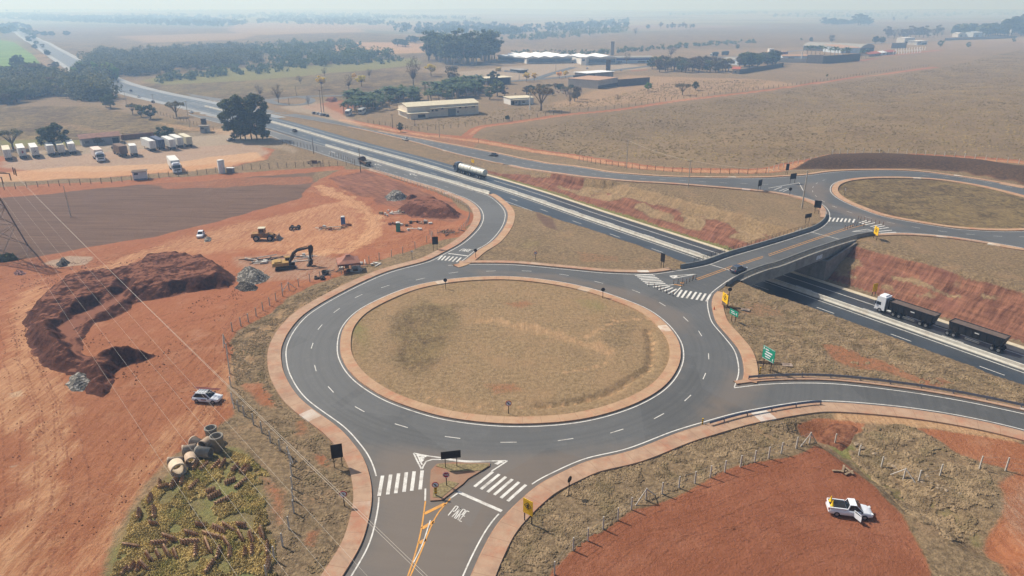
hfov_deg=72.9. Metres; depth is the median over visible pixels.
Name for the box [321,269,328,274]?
tub
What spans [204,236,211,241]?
rubble heap
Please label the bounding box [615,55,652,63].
factory wing
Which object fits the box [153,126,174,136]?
tree
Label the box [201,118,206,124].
roof tank
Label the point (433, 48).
eucalyptus tree
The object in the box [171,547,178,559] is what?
precast piece
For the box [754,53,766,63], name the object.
tree
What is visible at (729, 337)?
kerb
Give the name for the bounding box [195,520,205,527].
precast piece
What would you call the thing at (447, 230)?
debris pile
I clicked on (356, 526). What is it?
pavement
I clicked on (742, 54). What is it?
tree
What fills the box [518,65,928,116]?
fence
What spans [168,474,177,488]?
precast piece
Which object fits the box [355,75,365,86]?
flowering tree
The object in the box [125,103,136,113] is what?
acacia tree
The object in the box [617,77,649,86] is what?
boundary wall
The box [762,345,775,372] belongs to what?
sign board
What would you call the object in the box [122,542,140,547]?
precast piece
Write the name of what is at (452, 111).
door
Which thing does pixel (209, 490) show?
precast piece
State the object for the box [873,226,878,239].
sign board
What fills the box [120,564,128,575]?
precast piece
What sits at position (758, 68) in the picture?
boundary wall
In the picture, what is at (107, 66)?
bamboo clump
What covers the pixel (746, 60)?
tree
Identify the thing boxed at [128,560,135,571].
precast piece
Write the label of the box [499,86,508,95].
tree
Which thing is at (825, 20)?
tree
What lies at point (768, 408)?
guard rail
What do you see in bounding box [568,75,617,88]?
storage shed
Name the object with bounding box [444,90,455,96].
bush
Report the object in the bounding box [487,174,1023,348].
drain channel
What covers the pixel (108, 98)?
tree
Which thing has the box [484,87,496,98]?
tree
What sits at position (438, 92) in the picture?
palm tree
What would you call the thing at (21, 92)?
tree
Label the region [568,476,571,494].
road sign
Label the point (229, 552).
precast piece
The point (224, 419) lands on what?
power wire
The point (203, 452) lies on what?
concrete pipe
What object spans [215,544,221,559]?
precast piece
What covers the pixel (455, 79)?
palm tree
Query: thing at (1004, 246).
pavement
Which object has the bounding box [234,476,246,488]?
precast piece
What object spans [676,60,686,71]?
tree
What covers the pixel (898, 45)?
boundary wall
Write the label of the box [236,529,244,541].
precast piece
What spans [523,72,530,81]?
flowering tree
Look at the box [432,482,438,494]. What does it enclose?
road sign
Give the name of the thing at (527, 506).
sign board
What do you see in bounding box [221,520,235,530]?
precast piece
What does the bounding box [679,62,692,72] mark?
acacia tree
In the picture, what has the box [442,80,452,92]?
palm tree
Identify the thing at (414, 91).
palm tree
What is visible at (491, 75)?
tree
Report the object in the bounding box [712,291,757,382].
pavement
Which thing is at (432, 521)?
road marking
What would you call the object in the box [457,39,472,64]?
eucalyptus tree
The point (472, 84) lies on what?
palm tree
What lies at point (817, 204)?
sign board
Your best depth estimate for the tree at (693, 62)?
684.13 m
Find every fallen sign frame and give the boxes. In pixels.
[724,305,749,310]
[753,360,792,366]
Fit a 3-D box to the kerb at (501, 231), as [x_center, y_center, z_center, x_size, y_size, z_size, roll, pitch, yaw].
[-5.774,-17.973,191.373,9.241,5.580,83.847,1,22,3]
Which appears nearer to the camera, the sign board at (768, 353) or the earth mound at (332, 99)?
the sign board at (768, 353)
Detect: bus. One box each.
[345,108,351,115]
[358,107,365,113]
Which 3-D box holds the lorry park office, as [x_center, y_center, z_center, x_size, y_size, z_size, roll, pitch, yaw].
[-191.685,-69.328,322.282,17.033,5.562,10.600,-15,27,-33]
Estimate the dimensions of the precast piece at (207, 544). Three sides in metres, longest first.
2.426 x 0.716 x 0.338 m
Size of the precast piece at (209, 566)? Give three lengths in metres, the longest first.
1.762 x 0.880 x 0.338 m
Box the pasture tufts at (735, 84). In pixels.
[402,80,765,128]
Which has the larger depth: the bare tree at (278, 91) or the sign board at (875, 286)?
the bare tree at (278, 91)
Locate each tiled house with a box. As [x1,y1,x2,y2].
[858,51,880,56]
[884,50,895,54]
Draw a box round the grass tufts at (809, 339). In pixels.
[725,288,1023,402]
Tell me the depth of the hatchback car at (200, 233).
190.01 m
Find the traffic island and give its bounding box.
[430,462,489,501]
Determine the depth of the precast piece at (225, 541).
72.33 m
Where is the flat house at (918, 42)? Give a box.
[907,40,927,44]
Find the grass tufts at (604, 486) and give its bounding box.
[497,418,815,575]
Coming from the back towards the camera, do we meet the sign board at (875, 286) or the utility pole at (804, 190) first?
the utility pole at (804, 190)
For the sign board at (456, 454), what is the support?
on the traffic island
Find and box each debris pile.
[239,254,282,263]
[253,259,267,263]
[292,253,314,261]
[314,275,324,279]
[315,225,347,230]
[331,265,363,271]
[360,259,380,266]
[379,210,406,215]
[400,220,432,225]
[437,229,463,235]
[832,464,853,474]
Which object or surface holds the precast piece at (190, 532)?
on the ground
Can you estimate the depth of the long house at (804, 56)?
846.42 m
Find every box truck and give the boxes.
[90,146,105,161]
[111,143,127,156]
[166,155,181,172]
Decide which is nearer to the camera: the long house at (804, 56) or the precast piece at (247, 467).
the precast piece at (247, 467)
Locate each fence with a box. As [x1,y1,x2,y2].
[1,175,131,189]
[148,160,354,178]
[222,288,294,575]
[281,231,433,289]
[371,166,469,233]
[373,117,509,129]
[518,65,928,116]
[554,432,816,574]
[587,157,766,173]
[768,148,1020,171]
[834,433,943,482]
[979,456,1022,470]
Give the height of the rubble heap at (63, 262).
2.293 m
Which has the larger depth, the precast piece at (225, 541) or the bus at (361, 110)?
the bus at (361, 110)
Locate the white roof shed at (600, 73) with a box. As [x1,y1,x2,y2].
[575,70,614,76]
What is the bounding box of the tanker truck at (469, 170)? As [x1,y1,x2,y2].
[453,161,487,178]
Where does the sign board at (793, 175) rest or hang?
on the ground
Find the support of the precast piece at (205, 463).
on the ground
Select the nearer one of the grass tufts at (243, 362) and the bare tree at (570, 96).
the grass tufts at (243, 362)
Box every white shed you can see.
[952,32,965,36]
[965,31,982,36]
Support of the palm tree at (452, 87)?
on the ground
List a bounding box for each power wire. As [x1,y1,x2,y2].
[4,219,235,573]
[7,205,285,572]
[15,185,361,569]
[27,214,329,575]
[40,200,422,575]
[116,276,425,574]
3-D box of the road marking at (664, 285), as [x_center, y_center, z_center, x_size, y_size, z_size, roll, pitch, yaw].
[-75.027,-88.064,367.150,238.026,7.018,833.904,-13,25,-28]
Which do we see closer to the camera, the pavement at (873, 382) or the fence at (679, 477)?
the fence at (679, 477)
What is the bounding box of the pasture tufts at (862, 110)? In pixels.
[504,50,1023,164]
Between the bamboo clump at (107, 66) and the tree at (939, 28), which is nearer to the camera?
the bamboo clump at (107, 66)
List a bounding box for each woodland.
[0,12,397,33]
[0,40,266,103]
[5,8,1023,34]
[154,38,756,82]
[254,25,628,66]
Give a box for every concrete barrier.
[205,105,1023,369]
[325,144,489,193]
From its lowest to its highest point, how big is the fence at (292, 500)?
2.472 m
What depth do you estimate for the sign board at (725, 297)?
129.18 m
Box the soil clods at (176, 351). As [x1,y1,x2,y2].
[0,185,451,541]
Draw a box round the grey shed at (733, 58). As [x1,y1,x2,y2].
[722,57,747,64]
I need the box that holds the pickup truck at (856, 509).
[826,496,873,521]
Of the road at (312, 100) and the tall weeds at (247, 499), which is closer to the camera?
the tall weeds at (247, 499)
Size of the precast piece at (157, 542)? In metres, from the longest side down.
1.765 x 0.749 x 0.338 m
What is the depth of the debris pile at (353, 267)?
151.62 m
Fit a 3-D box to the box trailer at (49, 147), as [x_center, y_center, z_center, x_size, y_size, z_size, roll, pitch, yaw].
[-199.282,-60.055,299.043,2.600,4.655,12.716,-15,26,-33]
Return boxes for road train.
[874,293,1010,352]
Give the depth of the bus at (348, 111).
404.50 m
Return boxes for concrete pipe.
[167,456,183,464]
[168,458,186,476]
[181,443,195,455]
[184,451,196,467]
[188,436,203,445]
[193,445,213,457]
[198,435,210,446]
[204,424,216,435]
[209,432,224,452]
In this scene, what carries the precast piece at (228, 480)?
on the ground
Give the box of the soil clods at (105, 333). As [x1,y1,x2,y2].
[11,257,243,384]
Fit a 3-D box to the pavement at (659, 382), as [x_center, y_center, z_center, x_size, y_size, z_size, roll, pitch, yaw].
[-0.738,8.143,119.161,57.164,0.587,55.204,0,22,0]
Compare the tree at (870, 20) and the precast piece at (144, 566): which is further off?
the tree at (870, 20)
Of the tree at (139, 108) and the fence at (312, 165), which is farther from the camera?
the tree at (139, 108)
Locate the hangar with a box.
[803,42,874,52]
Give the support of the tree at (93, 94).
on the ground
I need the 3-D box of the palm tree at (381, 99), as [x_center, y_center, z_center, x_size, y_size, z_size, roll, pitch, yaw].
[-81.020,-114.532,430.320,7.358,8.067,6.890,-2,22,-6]
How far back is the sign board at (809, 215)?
180.50 m
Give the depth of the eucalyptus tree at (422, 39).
839.34 m
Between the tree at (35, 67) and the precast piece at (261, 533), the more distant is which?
the tree at (35, 67)
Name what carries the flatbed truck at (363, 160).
on the ground
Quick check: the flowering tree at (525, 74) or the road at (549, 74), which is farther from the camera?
the road at (549, 74)
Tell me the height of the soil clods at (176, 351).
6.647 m
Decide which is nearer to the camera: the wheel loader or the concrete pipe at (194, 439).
the concrete pipe at (194, 439)
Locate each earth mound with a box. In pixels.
[22,251,235,379]
[84,374,114,397]
[325,97,337,101]
[397,196,461,218]
[406,194,417,199]
[816,423,857,450]
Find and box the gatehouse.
[581,57,588,64]
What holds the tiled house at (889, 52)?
on the ground
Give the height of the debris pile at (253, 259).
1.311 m
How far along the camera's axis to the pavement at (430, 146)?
312.64 m
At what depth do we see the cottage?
666.95 m
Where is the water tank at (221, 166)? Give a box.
[217,159,225,173]
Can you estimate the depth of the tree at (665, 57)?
711.74 m
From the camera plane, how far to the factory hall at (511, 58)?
813.79 m
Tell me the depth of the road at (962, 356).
191.94 m
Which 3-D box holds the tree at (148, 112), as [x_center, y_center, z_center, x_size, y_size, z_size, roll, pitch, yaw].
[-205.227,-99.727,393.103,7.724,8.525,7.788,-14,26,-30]
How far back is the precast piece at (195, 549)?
71.10 m
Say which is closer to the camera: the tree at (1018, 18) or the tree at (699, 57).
the tree at (699, 57)
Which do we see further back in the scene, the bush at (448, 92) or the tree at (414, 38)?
the tree at (414, 38)
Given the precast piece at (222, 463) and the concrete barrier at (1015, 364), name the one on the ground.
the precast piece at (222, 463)
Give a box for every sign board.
[330,443,342,467]
[432,237,437,250]
[441,450,460,466]
[523,497,532,524]
[661,253,664,267]
[722,292,727,309]
[730,308,738,322]
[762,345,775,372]
[790,173,796,182]
[805,213,811,223]
[814,200,821,213]
[872,283,877,293]
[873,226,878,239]
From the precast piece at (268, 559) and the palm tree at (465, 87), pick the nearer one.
the precast piece at (268, 559)
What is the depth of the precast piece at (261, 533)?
73.39 m
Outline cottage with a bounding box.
[732,66,741,73]
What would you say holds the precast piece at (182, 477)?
on the ground
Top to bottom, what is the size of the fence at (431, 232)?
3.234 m
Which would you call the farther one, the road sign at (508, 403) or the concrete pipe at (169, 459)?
the road sign at (508, 403)
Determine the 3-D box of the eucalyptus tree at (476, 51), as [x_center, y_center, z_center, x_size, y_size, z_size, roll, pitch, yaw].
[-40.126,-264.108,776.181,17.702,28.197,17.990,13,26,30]
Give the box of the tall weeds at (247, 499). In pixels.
[110,449,277,575]
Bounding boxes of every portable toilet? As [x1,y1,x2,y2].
[341,216,345,224]
[396,221,400,231]
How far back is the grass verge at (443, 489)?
80.70 m
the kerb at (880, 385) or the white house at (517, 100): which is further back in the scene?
the white house at (517, 100)
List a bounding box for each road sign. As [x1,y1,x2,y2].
[339,491,346,506]
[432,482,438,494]
[443,472,448,485]
[505,401,511,413]
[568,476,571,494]
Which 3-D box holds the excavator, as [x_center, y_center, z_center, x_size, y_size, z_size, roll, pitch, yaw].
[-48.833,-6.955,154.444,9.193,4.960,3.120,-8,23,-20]
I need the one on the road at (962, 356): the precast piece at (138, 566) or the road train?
the road train
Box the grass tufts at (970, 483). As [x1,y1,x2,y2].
[848,424,998,543]
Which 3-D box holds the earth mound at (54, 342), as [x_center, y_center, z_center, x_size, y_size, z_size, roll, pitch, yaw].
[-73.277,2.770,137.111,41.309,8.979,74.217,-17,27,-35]
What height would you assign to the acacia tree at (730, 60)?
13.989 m
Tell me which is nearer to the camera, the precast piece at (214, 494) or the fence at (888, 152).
the precast piece at (214, 494)
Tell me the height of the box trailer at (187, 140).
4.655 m
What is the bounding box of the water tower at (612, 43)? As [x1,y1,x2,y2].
[610,41,614,54]
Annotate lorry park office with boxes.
[76,131,120,146]
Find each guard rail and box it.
[710,400,821,423]
[748,373,1023,406]
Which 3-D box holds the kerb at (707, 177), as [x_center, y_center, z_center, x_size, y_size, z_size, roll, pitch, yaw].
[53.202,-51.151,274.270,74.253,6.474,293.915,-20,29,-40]
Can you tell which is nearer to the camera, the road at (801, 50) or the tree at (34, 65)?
the tree at (34, 65)
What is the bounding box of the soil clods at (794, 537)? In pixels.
[566,451,923,575]
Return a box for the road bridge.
[680,211,873,285]
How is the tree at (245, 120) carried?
on the ground
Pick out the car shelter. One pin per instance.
(520, 70)
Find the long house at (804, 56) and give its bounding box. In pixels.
[781,54,809,58]
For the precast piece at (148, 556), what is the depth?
70.29 m
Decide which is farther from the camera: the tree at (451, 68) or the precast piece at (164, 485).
the tree at (451, 68)
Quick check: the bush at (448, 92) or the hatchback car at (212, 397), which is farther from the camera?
the bush at (448, 92)
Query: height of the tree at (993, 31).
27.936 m
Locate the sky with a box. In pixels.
[0,0,1023,9]
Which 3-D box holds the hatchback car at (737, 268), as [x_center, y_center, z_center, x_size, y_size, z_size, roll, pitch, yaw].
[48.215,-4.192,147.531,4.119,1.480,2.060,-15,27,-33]
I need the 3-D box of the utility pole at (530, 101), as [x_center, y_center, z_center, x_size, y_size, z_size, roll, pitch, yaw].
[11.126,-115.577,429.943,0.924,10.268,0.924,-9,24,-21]
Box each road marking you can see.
[122,89,1023,575]
[407,224,864,575]
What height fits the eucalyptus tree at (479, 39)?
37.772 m
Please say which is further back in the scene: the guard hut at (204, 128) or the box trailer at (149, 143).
the guard hut at (204, 128)
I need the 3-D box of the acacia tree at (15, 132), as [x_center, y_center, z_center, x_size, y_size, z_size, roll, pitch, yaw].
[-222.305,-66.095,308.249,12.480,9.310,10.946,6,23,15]
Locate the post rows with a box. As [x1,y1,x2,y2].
[893,47,925,54]
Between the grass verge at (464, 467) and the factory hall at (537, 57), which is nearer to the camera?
the grass verge at (464, 467)
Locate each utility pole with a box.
[529,93,530,109]
[801,170,807,207]
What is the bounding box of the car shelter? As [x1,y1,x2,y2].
[510,68,527,72]
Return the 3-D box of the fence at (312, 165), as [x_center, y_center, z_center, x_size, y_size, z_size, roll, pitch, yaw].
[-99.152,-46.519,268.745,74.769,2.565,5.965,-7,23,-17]
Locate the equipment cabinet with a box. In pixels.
[225,167,234,172]
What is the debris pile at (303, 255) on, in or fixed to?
on the ground
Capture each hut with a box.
[131,169,147,179]
[199,124,210,132]
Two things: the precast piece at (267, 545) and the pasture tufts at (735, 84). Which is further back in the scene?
the pasture tufts at (735, 84)
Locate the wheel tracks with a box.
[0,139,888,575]
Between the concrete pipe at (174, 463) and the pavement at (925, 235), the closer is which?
the concrete pipe at (174, 463)
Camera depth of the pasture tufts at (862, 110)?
377.09 m
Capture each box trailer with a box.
[1,145,12,160]
[15,143,26,158]
[28,143,39,157]
[44,141,54,155]
[55,140,65,154]
[65,139,75,153]
[128,143,137,156]
[140,137,156,150]
[150,136,164,149]
[161,136,175,149]
[168,134,183,147]
[178,133,192,146]
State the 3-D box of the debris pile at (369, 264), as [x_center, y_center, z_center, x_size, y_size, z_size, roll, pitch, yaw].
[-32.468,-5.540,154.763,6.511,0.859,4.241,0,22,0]
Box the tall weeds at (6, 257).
[0,252,18,262]
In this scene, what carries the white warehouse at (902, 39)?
on the ground
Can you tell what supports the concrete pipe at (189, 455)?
on the ground
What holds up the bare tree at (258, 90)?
on the ground
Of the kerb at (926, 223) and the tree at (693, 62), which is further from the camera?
the tree at (693, 62)
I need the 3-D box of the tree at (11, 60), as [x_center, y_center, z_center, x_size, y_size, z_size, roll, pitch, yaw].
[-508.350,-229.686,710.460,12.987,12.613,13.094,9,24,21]
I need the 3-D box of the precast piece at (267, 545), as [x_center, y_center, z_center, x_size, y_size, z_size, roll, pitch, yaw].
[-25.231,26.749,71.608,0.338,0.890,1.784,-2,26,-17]
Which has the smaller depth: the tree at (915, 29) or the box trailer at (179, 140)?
the box trailer at (179, 140)
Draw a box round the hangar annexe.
[823,44,859,52]
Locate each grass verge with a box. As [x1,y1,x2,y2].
[433,481,458,497]
[436,463,488,471]
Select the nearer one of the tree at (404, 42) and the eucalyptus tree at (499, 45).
the eucalyptus tree at (499, 45)
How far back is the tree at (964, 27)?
1622.00 m
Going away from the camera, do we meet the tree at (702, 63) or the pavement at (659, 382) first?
the pavement at (659, 382)
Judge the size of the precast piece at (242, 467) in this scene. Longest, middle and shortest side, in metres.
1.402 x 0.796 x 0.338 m
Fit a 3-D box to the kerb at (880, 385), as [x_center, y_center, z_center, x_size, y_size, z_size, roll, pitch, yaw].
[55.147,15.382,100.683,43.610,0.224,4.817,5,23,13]
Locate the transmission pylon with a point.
(4, 206)
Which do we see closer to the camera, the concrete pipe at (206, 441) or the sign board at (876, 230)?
the concrete pipe at (206, 441)
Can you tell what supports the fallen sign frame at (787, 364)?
on the grass tufts at (809, 339)
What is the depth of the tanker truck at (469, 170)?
260.91 m
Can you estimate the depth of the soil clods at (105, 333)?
135.63 m
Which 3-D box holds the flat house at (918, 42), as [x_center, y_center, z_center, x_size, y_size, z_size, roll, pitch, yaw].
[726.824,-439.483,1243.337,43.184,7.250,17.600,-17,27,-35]
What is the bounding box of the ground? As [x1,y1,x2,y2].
[0,8,1023,575]
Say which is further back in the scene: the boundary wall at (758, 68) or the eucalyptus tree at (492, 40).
the eucalyptus tree at (492, 40)
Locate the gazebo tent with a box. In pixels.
[336,254,360,271]
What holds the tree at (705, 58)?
on the ground
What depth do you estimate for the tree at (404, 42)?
1156.86 m
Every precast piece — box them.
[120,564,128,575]
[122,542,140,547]
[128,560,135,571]
[134,561,141,571]
[136,507,141,518]
[139,559,149,570]
[144,550,153,561]
[146,492,153,502]
[148,519,158,524]
[150,539,167,545]
[151,504,156,518]
[154,548,160,558]
[158,482,168,488]
[161,532,176,541]
[162,543,169,557]
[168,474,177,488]
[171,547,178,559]
[179,474,184,485]
[179,538,199,544]
[184,528,198,536]
[188,478,198,489]
[192,459,198,469]
[193,542,197,557]
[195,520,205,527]
[198,460,208,469]
[202,530,221,539]
[203,536,212,553]
[204,558,214,574]
[205,486,215,493]
[207,489,221,499]
[210,458,220,468]
[212,523,225,533]
[213,495,229,504]
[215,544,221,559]
[218,457,225,467]
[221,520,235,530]
[222,535,229,545]
[224,476,235,484]
[227,544,232,558]
[230,462,238,471]
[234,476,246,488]
[236,521,246,527]
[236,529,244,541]
[238,463,246,472]
[242,463,250,474]
[242,545,246,556]
[247,528,253,541]
[250,542,253,554]
[258,524,264,539]
[265,539,269,553]
[265,554,271,572]
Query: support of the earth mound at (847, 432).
on the ground
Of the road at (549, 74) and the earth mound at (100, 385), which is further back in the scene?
the road at (549, 74)
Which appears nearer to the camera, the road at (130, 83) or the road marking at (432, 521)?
the road marking at (432, 521)
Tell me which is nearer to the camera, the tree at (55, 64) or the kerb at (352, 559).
the kerb at (352, 559)
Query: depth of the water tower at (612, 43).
927.06 m
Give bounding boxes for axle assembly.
[289,225,300,230]
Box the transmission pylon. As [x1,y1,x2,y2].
[0,167,27,253]
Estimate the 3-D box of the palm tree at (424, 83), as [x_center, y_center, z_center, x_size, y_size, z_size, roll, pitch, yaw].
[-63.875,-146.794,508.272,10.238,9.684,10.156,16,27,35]
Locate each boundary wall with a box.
[121,132,154,139]
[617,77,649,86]
[739,63,783,73]
[777,58,806,62]
[891,43,906,47]
[944,36,1016,40]
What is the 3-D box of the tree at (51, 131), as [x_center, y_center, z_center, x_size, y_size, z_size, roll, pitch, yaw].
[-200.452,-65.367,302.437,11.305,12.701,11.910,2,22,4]
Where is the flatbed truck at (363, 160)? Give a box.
[358,156,370,165]
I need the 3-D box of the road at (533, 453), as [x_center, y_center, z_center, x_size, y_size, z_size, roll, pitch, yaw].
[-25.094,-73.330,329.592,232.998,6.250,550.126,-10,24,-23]
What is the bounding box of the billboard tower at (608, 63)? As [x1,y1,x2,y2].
[606,59,610,70]
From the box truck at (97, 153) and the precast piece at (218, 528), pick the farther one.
the box truck at (97, 153)
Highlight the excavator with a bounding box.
[271,245,312,270]
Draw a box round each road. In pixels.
[12,29,283,120]
[14,30,1023,384]
[187,93,1023,575]
[192,90,383,100]
[265,97,314,105]
[426,66,649,86]
[532,67,576,79]
[710,36,1017,57]
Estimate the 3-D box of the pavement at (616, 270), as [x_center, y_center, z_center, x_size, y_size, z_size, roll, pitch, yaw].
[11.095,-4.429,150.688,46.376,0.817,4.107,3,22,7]
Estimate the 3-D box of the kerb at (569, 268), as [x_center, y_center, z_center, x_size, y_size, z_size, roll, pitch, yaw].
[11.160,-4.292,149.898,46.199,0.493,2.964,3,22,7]
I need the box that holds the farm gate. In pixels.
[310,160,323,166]
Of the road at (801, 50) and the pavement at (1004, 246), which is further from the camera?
the road at (801, 50)
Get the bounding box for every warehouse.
[396,98,479,118]
[896,37,915,42]
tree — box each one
[0,128,22,148]
[8,57,23,64]
[8,86,24,101]
[11,54,24,61]
[27,66,42,71]
[28,63,45,67]
[34,122,69,150]
[45,67,61,72]
[51,61,59,66]
[86,86,98,99]
[92,137,101,144]
[95,88,110,97]
[98,97,106,105]
[102,93,115,107]
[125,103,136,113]
[134,104,144,116]
[142,104,157,118]
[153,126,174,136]
[164,101,183,115]
[216,93,271,139]
[252,85,263,96]
[270,85,284,102]
[315,75,325,86]
[339,91,352,98]
[344,75,353,87]
[350,100,359,112]
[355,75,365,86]
[356,96,369,106]
[369,97,377,110]
[376,96,385,109]
[391,38,399,45]
[397,86,407,99]
[397,122,402,131]
[398,89,408,102]
[400,40,409,46]
[405,56,419,84]
[408,89,419,94]
[410,36,419,41]
[419,30,433,59]
[420,36,433,60]
[420,81,429,91]
[421,90,431,100]
[424,64,435,71]
[430,34,442,61]
[431,35,441,61]
[433,82,444,95]
[434,90,442,99]
[436,40,452,63]
[437,33,453,63]
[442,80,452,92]
[443,33,462,64]
[445,66,459,77]
[445,85,457,98]
[449,77,462,83]
[451,28,464,61]
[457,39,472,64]
[458,30,476,63]
[459,84,473,97]
[460,75,472,79]
[464,30,482,63]
[465,79,476,92]
[468,39,482,63]
[470,82,479,95]
[474,82,484,95]
[477,78,487,91]
[479,31,498,61]
[479,32,488,61]
[481,30,497,61]
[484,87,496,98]
[486,71,499,82]
[489,79,504,95]
[494,31,504,58]
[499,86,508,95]
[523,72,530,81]
[528,84,553,110]
[556,84,564,90]
[560,86,570,93]
[565,91,574,100]
[571,86,579,101]
[644,82,651,88]
[646,57,654,68]
[651,56,662,66]
[653,59,664,71]
[658,55,670,65]
[660,60,672,71]
[668,44,675,54]
[668,57,681,71]
[675,83,690,94]
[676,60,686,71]
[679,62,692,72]
[687,57,699,71]
[692,81,698,89]
[693,56,702,68]
[694,59,706,71]
[699,56,710,69]
[703,60,712,71]
[711,61,720,72]
[713,58,723,70]
[718,58,735,71]
[720,60,728,70]
[736,56,742,66]
[737,51,749,66]
[741,53,757,67]
[753,56,764,66]
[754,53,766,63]
[766,52,780,63]
[819,17,828,23]
[851,13,867,24]
[865,17,874,24]
[872,36,879,42]
[879,36,885,43]
[885,29,894,37]
[905,25,918,36]
[918,25,931,37]
[933,25,944,35]
[950,25,962,33]
[960,24,973,32]
[968,23,978,29]
[975,23,992,33]
[984,24,998,36]
[993,24,1010,35]
[999,18,1023,35]
[1003,25,1014,35]
[1007,16,1021,34]
[1015,23,1023,35]
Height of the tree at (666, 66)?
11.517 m
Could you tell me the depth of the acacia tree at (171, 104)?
398.69 m
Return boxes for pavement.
[267,169,479,575]
[341,276,679,422]
[348,126,503,163]
[381,131,1023,250]
[454,194,514,267]
[459,260,669,271]
[472,403,1023,575]
[508,165,825,216]
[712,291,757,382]
[733,377,1023,409]
[832,177,1023,229]
[875,233,1017,247]
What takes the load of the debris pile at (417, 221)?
on the ground
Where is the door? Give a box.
[448,108,455,115]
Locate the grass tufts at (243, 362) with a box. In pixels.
[229,277,349,575]
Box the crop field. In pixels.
[0,40,39,66]
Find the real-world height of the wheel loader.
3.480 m
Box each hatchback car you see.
[191,387,222,403]
[196,230,204,237]
[730,264,747,273]
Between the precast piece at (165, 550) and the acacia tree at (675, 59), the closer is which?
the precast piece at (165, 550)
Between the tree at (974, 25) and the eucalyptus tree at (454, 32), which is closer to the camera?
the eucalyptus tree at (454, 32)
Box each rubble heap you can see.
[56,257,69,266]
[65,372,90,391]
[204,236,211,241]
[236,266,269,284]
[384,190,406,200]
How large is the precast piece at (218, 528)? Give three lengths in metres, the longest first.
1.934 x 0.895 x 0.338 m
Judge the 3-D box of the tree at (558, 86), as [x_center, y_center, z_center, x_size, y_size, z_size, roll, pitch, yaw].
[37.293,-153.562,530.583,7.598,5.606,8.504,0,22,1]
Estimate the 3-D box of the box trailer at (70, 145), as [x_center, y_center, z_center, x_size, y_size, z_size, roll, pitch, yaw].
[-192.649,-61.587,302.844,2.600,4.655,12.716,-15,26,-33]
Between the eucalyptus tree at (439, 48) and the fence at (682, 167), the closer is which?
the fence at (682, 167)
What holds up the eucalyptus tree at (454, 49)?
on the ground
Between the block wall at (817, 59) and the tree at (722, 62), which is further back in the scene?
the block wall at (817, 59)
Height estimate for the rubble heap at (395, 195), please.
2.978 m
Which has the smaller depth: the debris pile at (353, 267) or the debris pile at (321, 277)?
the debris pile at (321, 277)
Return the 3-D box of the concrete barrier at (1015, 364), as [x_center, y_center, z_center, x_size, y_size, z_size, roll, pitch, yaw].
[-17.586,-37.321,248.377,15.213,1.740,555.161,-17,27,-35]
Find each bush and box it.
[366,101,376,108]
[410,96,422,101]
[442,93,451,97]
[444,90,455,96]
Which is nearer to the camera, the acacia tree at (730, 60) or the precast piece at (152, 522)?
the precast piece at (152, 522)
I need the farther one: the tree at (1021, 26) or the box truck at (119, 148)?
the tree at (1021, 26)
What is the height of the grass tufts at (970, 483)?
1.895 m
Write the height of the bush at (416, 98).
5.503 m
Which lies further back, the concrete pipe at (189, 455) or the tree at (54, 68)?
the tree at (54, 68)
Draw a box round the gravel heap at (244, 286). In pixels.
[235,281,257,291]
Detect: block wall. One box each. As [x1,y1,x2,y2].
[806,55,823,63]
[822,53,860,63]
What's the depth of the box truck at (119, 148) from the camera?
292.91 m
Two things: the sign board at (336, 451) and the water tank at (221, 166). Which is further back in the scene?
the water tank at (221, 166)
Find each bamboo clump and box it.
[101,62,113,71]
[108,66,118,79]
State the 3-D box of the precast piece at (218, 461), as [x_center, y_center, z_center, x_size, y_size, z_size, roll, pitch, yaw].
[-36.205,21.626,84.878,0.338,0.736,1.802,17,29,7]
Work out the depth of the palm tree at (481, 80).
516.99 m
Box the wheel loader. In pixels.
[251,227,282,241]
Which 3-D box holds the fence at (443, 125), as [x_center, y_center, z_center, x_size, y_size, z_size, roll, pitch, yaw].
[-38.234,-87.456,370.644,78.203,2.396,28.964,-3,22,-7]
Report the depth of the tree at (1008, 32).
1591.02 m
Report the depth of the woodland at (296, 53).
946.87 m
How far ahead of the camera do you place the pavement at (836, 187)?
211.82 m
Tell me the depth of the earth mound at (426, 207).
205.80 m
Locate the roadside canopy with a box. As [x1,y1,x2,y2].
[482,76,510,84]
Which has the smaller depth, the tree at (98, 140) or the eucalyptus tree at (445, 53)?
the tree at (98, 140)
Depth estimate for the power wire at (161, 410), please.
70.52 m
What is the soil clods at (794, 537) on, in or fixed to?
on the ground
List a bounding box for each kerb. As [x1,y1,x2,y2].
[280,170,480,575]
[340,276,680,424]
[379,131,1021,247]
[453,194,507,265]
[465,262,671,272]
[471,402,1023,575]
[712,291,744,379]
[737,379,1023,410]
[832,176,1023,230]
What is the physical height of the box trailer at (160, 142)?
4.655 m
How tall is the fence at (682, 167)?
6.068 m
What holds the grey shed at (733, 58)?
on the ground
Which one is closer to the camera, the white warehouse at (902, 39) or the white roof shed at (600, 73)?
the white roof shed at (600, 73)
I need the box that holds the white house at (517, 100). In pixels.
[503,95,534,104]
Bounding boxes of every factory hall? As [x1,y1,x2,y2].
[496,52,570,62]
[508,52,572,63]
[571,53,615,63]

